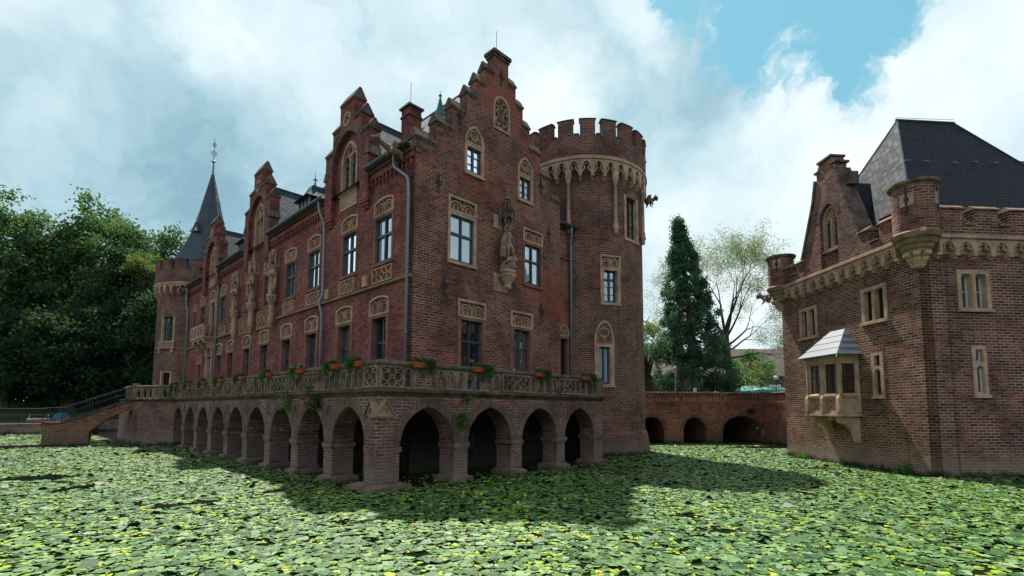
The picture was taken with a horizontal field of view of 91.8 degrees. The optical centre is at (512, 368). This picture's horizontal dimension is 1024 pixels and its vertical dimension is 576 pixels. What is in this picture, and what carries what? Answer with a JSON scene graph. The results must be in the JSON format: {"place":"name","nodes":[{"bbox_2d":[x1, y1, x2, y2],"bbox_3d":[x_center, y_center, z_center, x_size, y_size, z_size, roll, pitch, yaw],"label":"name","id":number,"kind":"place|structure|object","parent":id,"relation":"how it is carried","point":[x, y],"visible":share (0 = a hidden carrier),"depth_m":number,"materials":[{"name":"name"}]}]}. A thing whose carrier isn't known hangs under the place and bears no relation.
{"place":"outdoors","nodes":[
{"label":"outdoors","id":0,"kind":"place"},
{"bbox_2d":[0,401,735,438],"bbox_3d":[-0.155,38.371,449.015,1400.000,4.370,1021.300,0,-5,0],"label":"ground","id":1,"kind":"structure","parent":0,"point":[729,429],"depth_m":54.01,"materials":[{"name":"green plant"}]},
{"bbox_2d":[0,297,58,407],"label":"beech tree","id":2,"kind":"object","parent":1,"relation":"on","point":[6,396],"visible":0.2,"depth_m":55.72,"materials":[{"name":"green plant"}]},
{"bbox_2d":[0,184,75,386],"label":"plane tree","id":3,"kind":"object","parent":1,"relation":"on","point":[7,254],"visible":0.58,"depth_m":60.57,"materials":[{"name":"green plant"}]},
{"bbox_2d":[27,414,50,419],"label":"ladder","id":4,"kind":"object","parent":1,"relation":"on","point":[37,418],"visible":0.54,"depth_m":49.25,"materials":[{"name":"silver metal"}]},
{"bbox_2d":[10,383,101,401],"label":"hedge tree","id":5,"kind":"object","parent":1,"relation":"on","point":[32,397],"visible":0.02,"depth_m":65.87,"materials":[{"name":"green plant"}]},
{"bbox_2d":[0,419,118,433],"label":"retaining wall","id":6,"kind":"structure","parent":1,"relation":"on","point":[110,425],"depth_m":45.98,"materials":[{"name":"brick"}]},
{"bbox_2d":[26,419,66,421],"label":"kayak","id":7,"kind":"object","parent":6,"relation":"on","point":[45,420],"visible":0.46,"depth_m":47.35,"materials":[{"name":"red paint"}]},
{"bbox_2d":[53,412,72,419],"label":"tarpaulin pile","id":8,"kind":"object","parent":1,"relation":"on","point":[58,418],"visible":0.57,"depth_m":49.40,"materials":[{"name":"blue plastic"}]},
{"bbox_2d":[0,296,136,410],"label":"chestnut tree","id":9,"kind":"object","parent":1,"relation":"on","point":[67,374],"visible":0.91,"depth_m":53.47,"materials":[{"name":"green plant"}]},
{"bbox_2d":[0,184,174,400],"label":"plane tree","id":10,"kind":"object","parent":1,"relation":"on","point":[84,240],"visible":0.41,"depth_m":62.72,"materials":[{"name":"green plant"}]},
{"bbox_2d":[41,361,150,401],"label":"hedge tree","id":11,"kind":"object","parent":1,"relation":"on","point":[108,397],"visible":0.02,"depth_m":65.89,"materials":[{"name":"green plant"}]},
{"bbox_2d":[67,242,160,398],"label":"lime tree","id":12,"kind":"object","parent":1,"relation":"on","point":[99,297],"visible":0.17,"depth_m":60.22,"materials":[{"name":"green plant"}]},
{"bbox_2d":[80,243,176,271],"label":"plane tree","id":13,"kind":"object","parent":1,"relation":"on","point":[152,252],"visible":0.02,"depth_m":70.87,"materials":[{"name":"green plant"}]},
{"bbox_2d":[108,286,157,396],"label":"lime tree","id":14,"kind":"object","parent":1,"relation":"on","point":[141,328],"visible":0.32,"depth_m":54.12,"materials":[{"name":"green plant"}]},
{"bbox_2d":[118,251,155,305],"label":"yellow ash","id":15,"kind":"object","parent":1,"relation":"on","point":[140,267],"visible":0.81,"depth_m":60.23,"materials":[{"name":"green plant"}]},
{"bbox_2d":[150,221,191,258],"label":"plane tree","id":16,"kind":"object","parent":1,"relation":"on","point":[167,241],"visible":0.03,"depth_m":73.85,"materials":[{"name":"green plant"}]},
{"bbox_2d":[643,313,668,399],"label":"lime tree","id":17,"kind":"object","parent":1,"relation":"on","point":[652,329],"visible":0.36,"depth_m":55.80,"materials":[{"name":"green plant"}]},
{"bbox_2d":[673,366,676,391],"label":"street lamp","id":18,"kind":"object","parent":1,"relation":"on","point":[675,368],"visible":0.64,"depth_m":43.03,"materials":[{"name":"metal"}]},
{"bbox_2d":[646,213,744,400],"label":"sequoia","id":19,"kind":"object","parent":1,"relation":"on","point":[692,360],"visible":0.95,"depth_m":45.33,"materials":[{"name":"green plant"}]},
{"bbox_2d":[644,349,784,400],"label":"barn","id":20,"kind":"structure","parent":1,"relation":"on","point":[654,386],"depth_m":64.26,"materials":[{"name":"brick"}]},
{"bbox_2d":[646,382,652,391],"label":"window","id":21,"kind":"structure","parent":20,"relation":"in","point":[651,383],"depth_m":63.86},
{"bbox_2d":[643,217,796,390],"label":"broadleaf tree","id":22,"kind":"object","parent":1,"relation":"on","point":[736,251],"visible":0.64,"depth_m":50.30,"materials":[{"name":"green plant"}]},
{"bbox_2d":[735,386,757,391],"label":"canopy tent","id":23,"kind":"object","parent":1,"relation":"on","point":[744,390],"visible":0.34,"depth_m":50.32,"materials":[{"name":"fabric"}]},
{"bbox_2d":[732,348,776,386],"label":"hornbeam","id":24,"kind":"object","parent":1,"relation":"on","point":[748,358],"visible":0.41,"depth_m":55.09,"materials":[{"name":"green plant"}]},
{"bbox_2d":[749,385,784,391],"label":"canopy tent","id":25,"kind":"object","parent":1,"relation":"on","point":[770,388],"visible":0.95,"depth_m":47.68,"materials":[{"name":"fabric"}]},
{"bbox_2d":[0,431,1023,575],"bbox_3d":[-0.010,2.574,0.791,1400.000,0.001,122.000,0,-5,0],"label":"water","id":26,"kind":"structure","parent":0,"point":[414,478],"depth_m":12.70,"materials":[{"name":"green liquid"}]},
{"bbox_2d":[151,142,225,396],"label":"spire tower","id":27,"kind":"structure","parent":26,"relation":"in","point":[182,269],"depth_m":44.41,"materials":[{"name":"brick"}]},
{"bbox_2d":[159,371,171,396],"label":"window","id":28,"kind":"structure","parent":27,"relation":"in","point":[162,374],"depth_m":43.94,"materials":[{"name":"stone"}]},
{"bbox_2d":[161,316,174,340],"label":"window","id":29,"kind":"structure","parent":27,"relation":"in","point":[168,323],"depth_m":44.44,"materials":[{"name":"stone"}]},
{"bbox_2d":[117,359,607,494],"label":"terrace","id":30,"kind":"structure","parent":26,"relation":"in","point":[515,423],"depth_m":19.73,"materials":[{"name":"brick"}]},
{"bbox_2d":[0,386,132,447],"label":"stair bridge","id":31,"kind":"structure","parent":30,"relation":"attached to","point":[76,431],"depth_m":32.36,"materials":[{"name":"brick"}]},
{"bbox_2d":[169,382,177,390],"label":"flower trough","id":32,"kind":"object","parent":30,"relation":"attached to","point":[173,385],"visible":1,"depth_m":32.71,"materials":[{"name":"ceramic"}]},
{"bbox_2d":[182,379,191,389],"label":"flower trough","id":33,"kind":"object","parent":30,"relation":"attached to","point":[188,382],"visible":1,"depth_m":30.35,"materials":[{"name":"ceramic"}]},
{"bbox_2d":[196,377,206,387],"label":"flower trough","id":34,"kind":"object","parent":30,"relation":"attached to","point":[201,381],"visible":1,"depth_m":28.15,"materials":[{"name":"ceramic"}]},
{"bbox_2d":[211,375,224,386],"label":"flower trough","id":35,"kind":"object","parent":30,"relation":"attached to","point":[218,379],"visible":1,"depth_m":25.93,"materials":[{"name":"ceramic"}]},
{"bbox_2d":[232,371,244,384],"bbox_3d":[-13.118,0.479,23.831,1.004,0.648,0.606,-4,-7,44],"label":"flower trough","id":36,"kind":"object","parent":30,"relation":"attached to","point":[237,377],"visible":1,"depth_m":23.68,"materials":[{"name":"ceramic"}]},
{"bbox_2d":[259,368,271,381],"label":"flower trough","id":37,"kind":"object","parent":30,"relation":"attached to","point":[264,373],"visible":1,"depth_m":21.27,"materials":[{"name":"ceramic"}]},
{"bbox_2d":[274,394,292,410],"bbox_3d":[-9.063,1.381,19.923,1.048,0.692,0.994,4,-6,-42],"label":"ivy","id":38,"kind":"object","parent":30,"relation":"attached to","point":[288,402],"visible":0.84,"depth_m":19.82,"materials":[{"name":"green plant"}]},
{"bbox_2d":[287,363,303,378],"bbox_3d":[-8.381,0.134,19.228,0.948,0.658,0.589,-4,-7,44],"label":"flower trough","id":39,"kind":"object","parent":30,"relation":"attached to","point":[295,369],"visible":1,"depth_m":19.03,"materials":[{"name":"ceramic"}]},
{"bbox_2d":[302,384,312,389],"bbox_3d":[-7.600,0.649,18.446,0.448,0.329,0.420,0,-5,0],"label":"fern","id":40,"kind":"object","parent":30,"relation":"attached to","point":[308,387],"visible":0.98,"depth_m":18.40,"materials":[{"name":"green plant"}]},
{"bbox_2d":[297,394,323,410],"bbox_3d":[-7.096,1.254,18.008,1.296,0.638,1.196,0,-5,0],"label":"ivy","id":41,"kind":"object","parent":30,"relation":"attached to","point":[314,398],"visible":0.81,"depth_m":17.93,"materials":[{"name":"green plant"}]},
{"bbox_2d":[320,357,338,375],"bbox_3d":[-6.337,-0.040,17.238,0.956,0.697,0.592,-4,-7,44],"label":"flower trough","id":42,"kind":"object","parent":30,"relation":"attached to","point":[328,365],"visible":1,"depth_m":17.05,"materials":[{"name":"ceramic"}]},
{"bbox_2d":[343,353,363,372],"bbox_3d":[-5.147,-0.144,16.096,0.946,0.670,0.570,-4,-7,44],"label":"flower trough","id":43,"kind":"object","parent":30,"relation":"attached to","point":[351,362],"visible":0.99,"depth_m":15.88,"materials":[{"name":"ceramic"}]},
{"bbox_2d":[411,355,441,375],"bbox_3d":[-2.871,-0.092,16.369,0.574,0.677,1.016,-4,-7,44],"label":"flower trough","id":44,"kind":"object","parent":30,"relation":"attached to","point":[431,364],"visible":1,"depth_m":16.25,"materials":[{"name":"ceramic"}]},
{"bbox_2d":[454,412,471,427],"bbox_3d":[-1.807,1.829,17.494,0.754,0.599,0.585,0,-5,0],"label":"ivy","id":45,"kind":"object","parent":30,"relation":"attached to","point":[462,421],"visible":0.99,"depth_m":17.43,"materials":[{"name":"green plant"}]},
{"bbox_2d":[464,395,473,401],"bbox_3d":[-1.593,1.085,17.600,0.468,0.296,0.416,0,-5,0],"label":"fern","id":46,"kind":"object","parent":30,"relation":"attached to","point":[467,399],"visible":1,"depth_m":17.55,"materials":[{"name":"green plant"}]},
{"bbox_2d":[472,362,498,378],"bbox_3d":[-1.004,0.079,18.257,0.595,0.658,1.174,-4,-7,44],"label":"flower trough","id":47,"kind":"object","parent":30,"relation":"attached to","point":[489,368],"visible":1,"depth_m":18.10,"materials":[{"name":"ceramic"}]},
{"bbox_2d":[534,367,555,381],"bbox_3d":[1.288,0.275,20.609,0.577,0.638,1.036,-4,-7,44],"label":"flower trough","id":48,"kind":"object","parent":30,"relation":"attached to","point":[545,372],"visible":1,"depth_m":20.48,"materials":[{"name":"ceramic"}]},
{"bbox_2d":[580,371,598,384],"bbox_3d":[3.499,0.457,22.833,0.622,0.679,1.037,-4,-7,44],"label":"flower trough","id":49,"kind":"object","parent":30,"relation":"attached to","point":[588,376],"visible":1,"depth_m":22.76,"materials":[{"name":"ceramic"}]},
{"bbox_2d":[175,31,578,473],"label":"castle","id":50,"kind":"structure","parent":26,"relation":"in","point":[384,242],"depth_m":23.95,"materials":[{"name":"red brick"}]},
{"bbox_2d":[193,304,196,326],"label":"window","id":51,"kind":"structure","parent":50,"relation":"in","point":[195,306],"depth_m":42.95,"materials":[{"name":"beige stone"}]},
{"bbox_2d":[196,357,201,381],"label":"window","id":52,"kind":"structure","parent":50,"relation":"in","point":[199,360],"depth_m":41.09,"materials":[{"name":"beige stone"}]},
{"bbox_2d":[199,296,206,324],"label":"window","id":53,"kind":"structure","parent":50,"relation":"in","point":[203,300],"depth_m":41.44,"materials":[{"name":"beige stone"}]},
{"bbox_2d":[204,355,211,380],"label":"window","id":54,"kind":"structure","parent":50,"relation":"in","point":[208,360],"depth_m":39.54,"materials":[{"name":"stone"}]},
{"bbox_2d":[208,291,216,335],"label":"window","id":55,"kind":"structure","parent":50,"relation":"in","point":[212,311],"depth_m":39.55,"materials":[{"name":"stone"}]},
{"bbox_2d":[210,247,215,275],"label":"window","id":56,"kind":"structure","parent":50,"relation":"in","point":[213,256],"depth_m":40.04,"materials":[{"name":"stone"}]},
{"bbox_2d":[214,343,222,376],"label":"window","id":57,"kind":"structure","parent":50,"relation":"in","point":[219,347],"depth_m":37.61,"materials":[{"name":"beige stone"}]},
{"bbox_2d":[218,285,226,325],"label":"window","id":58,"kind":"structure","parent":50,"relation":"in","point":[223,292],"depth_m":37.53,"materials":[{"name":"beige stone"}]},
{"bbox_2d":[225,339,234,378],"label":"window","id":59,"kind":"structure","parent":50,"relation":"in","point":[231,343],"depth_m":35.73,"materials":[{"name":"beige stone"}]},
{"bbox_2d":[228,282,238,321],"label":"window","id":60,"kind":"structure","parent":50,"relation":"in","point":[232,287],"depth_m":35.60,"materials":[{"name":"beige stone"}]},
{"bbox_2d":[230,285,239,310],"bbox_3d":[-19.304,-4.916,34.423,0.646,1.824,0.570,-3,-6,33],"label":"statue","id":61,"kind":"object","parent":50,"relation":"on","point":[233,293],"visible":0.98,"depth_m":34.30,"materials":[{"name":"stone"}]},
{"bbox_2d":[241,335,250,375],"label":"window","id":62,"kind":"structure","parent":50,"relation":"in","point":[246,340],"depth_m":33.40,"materials":[{"name":"beige stone"}]},
{"bbox_2d":[243,271,254,316],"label":"window","id":63,"kind":"structure","parent":50,"relation":"in","point":[247,275],"depth_m":33.64,"materials":[{"name":"beige stone"}]},
{"bbox_2d":[246,272,256,303],"bbox_3d":[-16.922,-5.222,32.101,0.632,2.072,0.585,-3,-6,33],"label":"statue","id":64,"kind":"object","parent":50,"relation":"on","point":[250,282],"visible":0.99,"depth_m":31.98,"materials":[{"name":"stone"}]},
{"bbox_2d":[254,203,264,248],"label":"window","id":65,"kind":"structure","parent":50,"relation":"in","point":[260,215],"depth_m":32.66,"materials":[{"name":"stone"}]},
{"bbox_2d":[258,329,269,373],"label":"window","id":66,"kind":"structure","parent":50,"relation":"in","point":[263,357],"depth_m":31.16,"materials":[{"name":"beige stone"}]},
{"bbox_2d":[261,263,273,309],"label":"window","id":67,"kind":"structure","parent":50,"relation":"in","point":[265,305],"depth_m":31.36,"materials":[{"name":"beige stone"}]},
{"bbox_2d":[267,265,277,294],"bbox_3d":[-14.390,-5.301,29.685,0.688,1.853,0.502,-2,-5,30],"label":"statue","id":68,"kind":"object","parent":50,"relation":"on","point":[272,277],"visible":0.97,"depth_m":29.53,"materials":[{"name":"stone"}]},
{"bbox_2d":[279,323,292,371],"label":"window","id":69,"kind":"structure","parent":50,"relation":"in","point":[286,329],"depth_m":28.76,"materials":[{"name":"beige stone"}]},
{"bbox_2d":[282,247,296,301],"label":"window","id":70,"kind":"structure","parent":50,"relation":"in","point":[291,255],"depth_m":28.74,"materials":[{"name":"beige stone"}]},
{"bbox_2d":[303,315,318,368],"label":"window","id":71,"kind":"structure","parent":50,"relation":"in","point":[311,324],"depth_m":26.43,"materials":[{"name":"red stone"}]},
{"bbox_2d":[305,234,321,293],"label":"window","id":72,"kind":"structure","parent":50,"relation":"in","point":[315,242],"depth_m":26.55,"materials":[{"name":"beige stone"}]},
{"bbox_2d":[335,306,352,363],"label":"window","id":73,"kind":"structure","parent":50,"relation":"in","point":[344,315],"depth_m":23.91,"materials":[{"name":"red stone"}]},
{"bbox_2d":[338,214,358,280],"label":"window","id":74,"kind":"structure","parent":50,"relation":"in","point":[349,226],"depth_m":23.85,"materials":[{"name":"beige stone"}]},
{"bbox_2d":[341,141,357,193],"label":"window","id":75,"kind":"structure","parent":50,"relation":"in","point":[349,172],"depth_m":24.24,"materials":[{"name":"stone"}]},
{"bbox_2d":[368,295,389,359],"bbox_3d":[-5.643,-0.995,21.403,1.600,4.261,0.430,-4,-7,44],"label":"window","id":76,"kind":"structure","parent":50,"relation":"in","point":[379,305],"depth_m":21.66,"materials":[{"name":"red stone"}]},
{"bbox_2d":[371,194,394,268],"bbox_3d":[-5.553,-5.961,21.598,1.640,3.050,0.320,-4,-7,44],"label":"window","id":77,"kind":"structure","parent":50,"relation":"in","point":[384,207],"depth_m":21.70,"materials":[{"name":"beige stone"}]},
{"bbox_2d":[447,193,477,269],"bbox_3d":[-2.250,-5.934,21.773,0.320,3.010,1.650,-4,-7,44],"label":"window","id":78,"kind":"structure","parent":50,"relation":"in","point":[462,213],"depth_m":21.81,"materials":[{"name":"stone"}]},
{"bbox_2d":[457,298,485,389],"bbox_3d":[-1.897,-0.883,21.847,0.370,4.141,1.630,-4,-7,44],"label":"window","id":79,"kind":"structure","parent":50,"relation":"in","point":[469,312],"depth_m":21.95,"materials":[{"name":"beige stone"}]},
{"bbox_2d":[464,126,484,181],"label":"window","id":80,"kind":"structure","parent":50,"relation":"in","point":[474,143],"depth_m":22.57,"materials":[{"name":"stone"}]},
{"bbox_2d":[499,219,517,269],"bbox_3d":[-0.183,-5.733,23.211,0.919,2.344,0.887,0,-5,1],"label":"statue","id":81,"kind":"object","parent":50,"relation":"on","point":[506,247],"visible":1,"depth_m":22.97,"materials":[{"name":"stone"}]},
{"bbox_2d":[510,310,532,391],"bbox_3d":[0.335,-0.672,24.122,0.370,4.111,1.560,-4,-7,44],"label":"window","id":82,"kind":"structure","parent":50,"relation":"in","point":[521,323],"depth_m":24.30,"materials":[{"name":"beige stone"}]},
{"bbox_2d":[517,158,533,206],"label":"window","id":83,"kind":"structure","parent":50,"relation":"in","point":[524,171],"depth_m":24.97,"materials":[{"name":"stone"}]},
{"bbox_2d":[522,226,543,290],"bbox_3d":[0.967,-5.490,25.042,0.320,2.970,1.520,-4,-7,44],"label":"window","id":84,"kind":"structure","parent":50,"relation":"in","point":[532,239],"depth_m":25.17,"materials":[{"name":"beige stone"}]},
{"bbox_2d":[560,324,569,374],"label":"window","id":85,"kind":"structure","parent":50,"relation":"in","point":[564,331],"depth_m":27.11,"materials":[{"name":"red stone"}]},
{"bbox_2d":[0,433,1023,575],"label":"lily pads","id":86,"kind":"object","parent":26,"relation":"on","point":[875,561],"visible":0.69,"depth_m":11.09,"materials":[{"name":"green plant"}]},
{"bbox_2d":[530,118,657,456],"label":"round tower","id":87,"kind":"structure","parent":26,"relation":"in","point":[604,200],"depth_m":27.79,"materials":[{"name":"brick"}]},
{"bbox_2d":[594,321,615,387],"bbox_3d":[4.997,-0.765,27.270,1.171,3.650,0.415,1,-5,-11],"label":"window","id":88,"kind":"structure","parent":87,"relation":"in","point":[603,344],"depth_m":27.23,"materials":[{"name":"stone"}]},
{"bbox_2d":[600,254,621,305],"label":"window","id":89,"kind":"structure","parent":87,"relation":"in","point":[608,265],"depth_m":27.68,"materials":[{"name":"stone"}]},
{"bbox_2d":[624,194,639,245],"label":"window","id":90,"kind":"structure","parent":87,"relation":"in","point":[630,208],"depth_m":29.05,"materials":[{"name":"stone"}]},
{"bbox_2d":[645,391,786,445],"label":"bridge","id":91,"kind":"structure","parent":26,"relation":"in","point":[703,419],"depth_m":37.48,"materials":[{"name":"brick"}]},
{"bbox_2d":[795,452,807,457],"bbox_3d":[15.021,4.507,25.717,0.820,0.360,0.836,0,-5,0],"label":"weed","id":92,"kind":"object","parent":26,"relation":"on","point":[801,455],"visible":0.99,"depth_m":25.61,"materials":[{"name":"green plant"}]},
{"bbox_2d":[756,118,1023,476],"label":"gatehouse","id":93,"kind":"object","parent":26,"relation":"in","point":[896,293],"visible":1,"depth_m":20.76,"materials":[{"name":"brick"}]},
{"bbox_2d":[798,305,818,340],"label":"window","id":94,"kind":"structure","parent":93,"relation":"in","point":[808,321],"depth_m":25.61,"materials":[{"name":"stone"}]},
{"bbox_2d":[823,205,837,254],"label":"window","id":95,"kind":"structure","parent":93,"relation":"in","point":[829,219],"depth_m":24.21,"materials":[{"name":"stone"}]},
{"bbox_2d":[859,282,888,326],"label":"window","id":96,"kind":"structure","parent":93,"relation":"in","point":[875,291],"depth_m":21.41,"materials":[{"name":"stone"}]},
{"bbox_2d":[871,351,885,398],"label":"window","id":97,"kind":"structure","parent":93,"relation":"in","point":[877,364],"depth_m":21.28,"materials":[{"name":"stone"}]},
{"bbox_2d":[956,269,994,311],"bbox_3d":[18.046,-3.016,19.532,1.450,1.670,0.420,1,-5,-4],"label":"window","id":98,"kind":"structure","parent":93,"relation":"in","point":[983,276],"depth_m":19.46,"materials":[{"name":"stone"}]},
{"bbox_2d":[971,346,992,397],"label":"window","id":99,"kind":"structure","parent":93,"relation":"in","point":[981,389],"depth_m":19.17,"materials":[{"name":"stone"}]},
{"bbox_2d":[892,462,913,473],"bbox_3d":[15.447,3.940,19.643,0.954,0.494,1.007,0,-5,0],"label":"weed","id":100,"kind":"object","parent":26,"relation":"on","point":[904,469],"visible":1,"depth_m":19.51,"materials":[{"name":"green plant"}]},
{"bbox_2d":[0,0,1023,348],"label":"sky","id":101,"kind":"structure","parent":0,"point":[735,105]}
]}

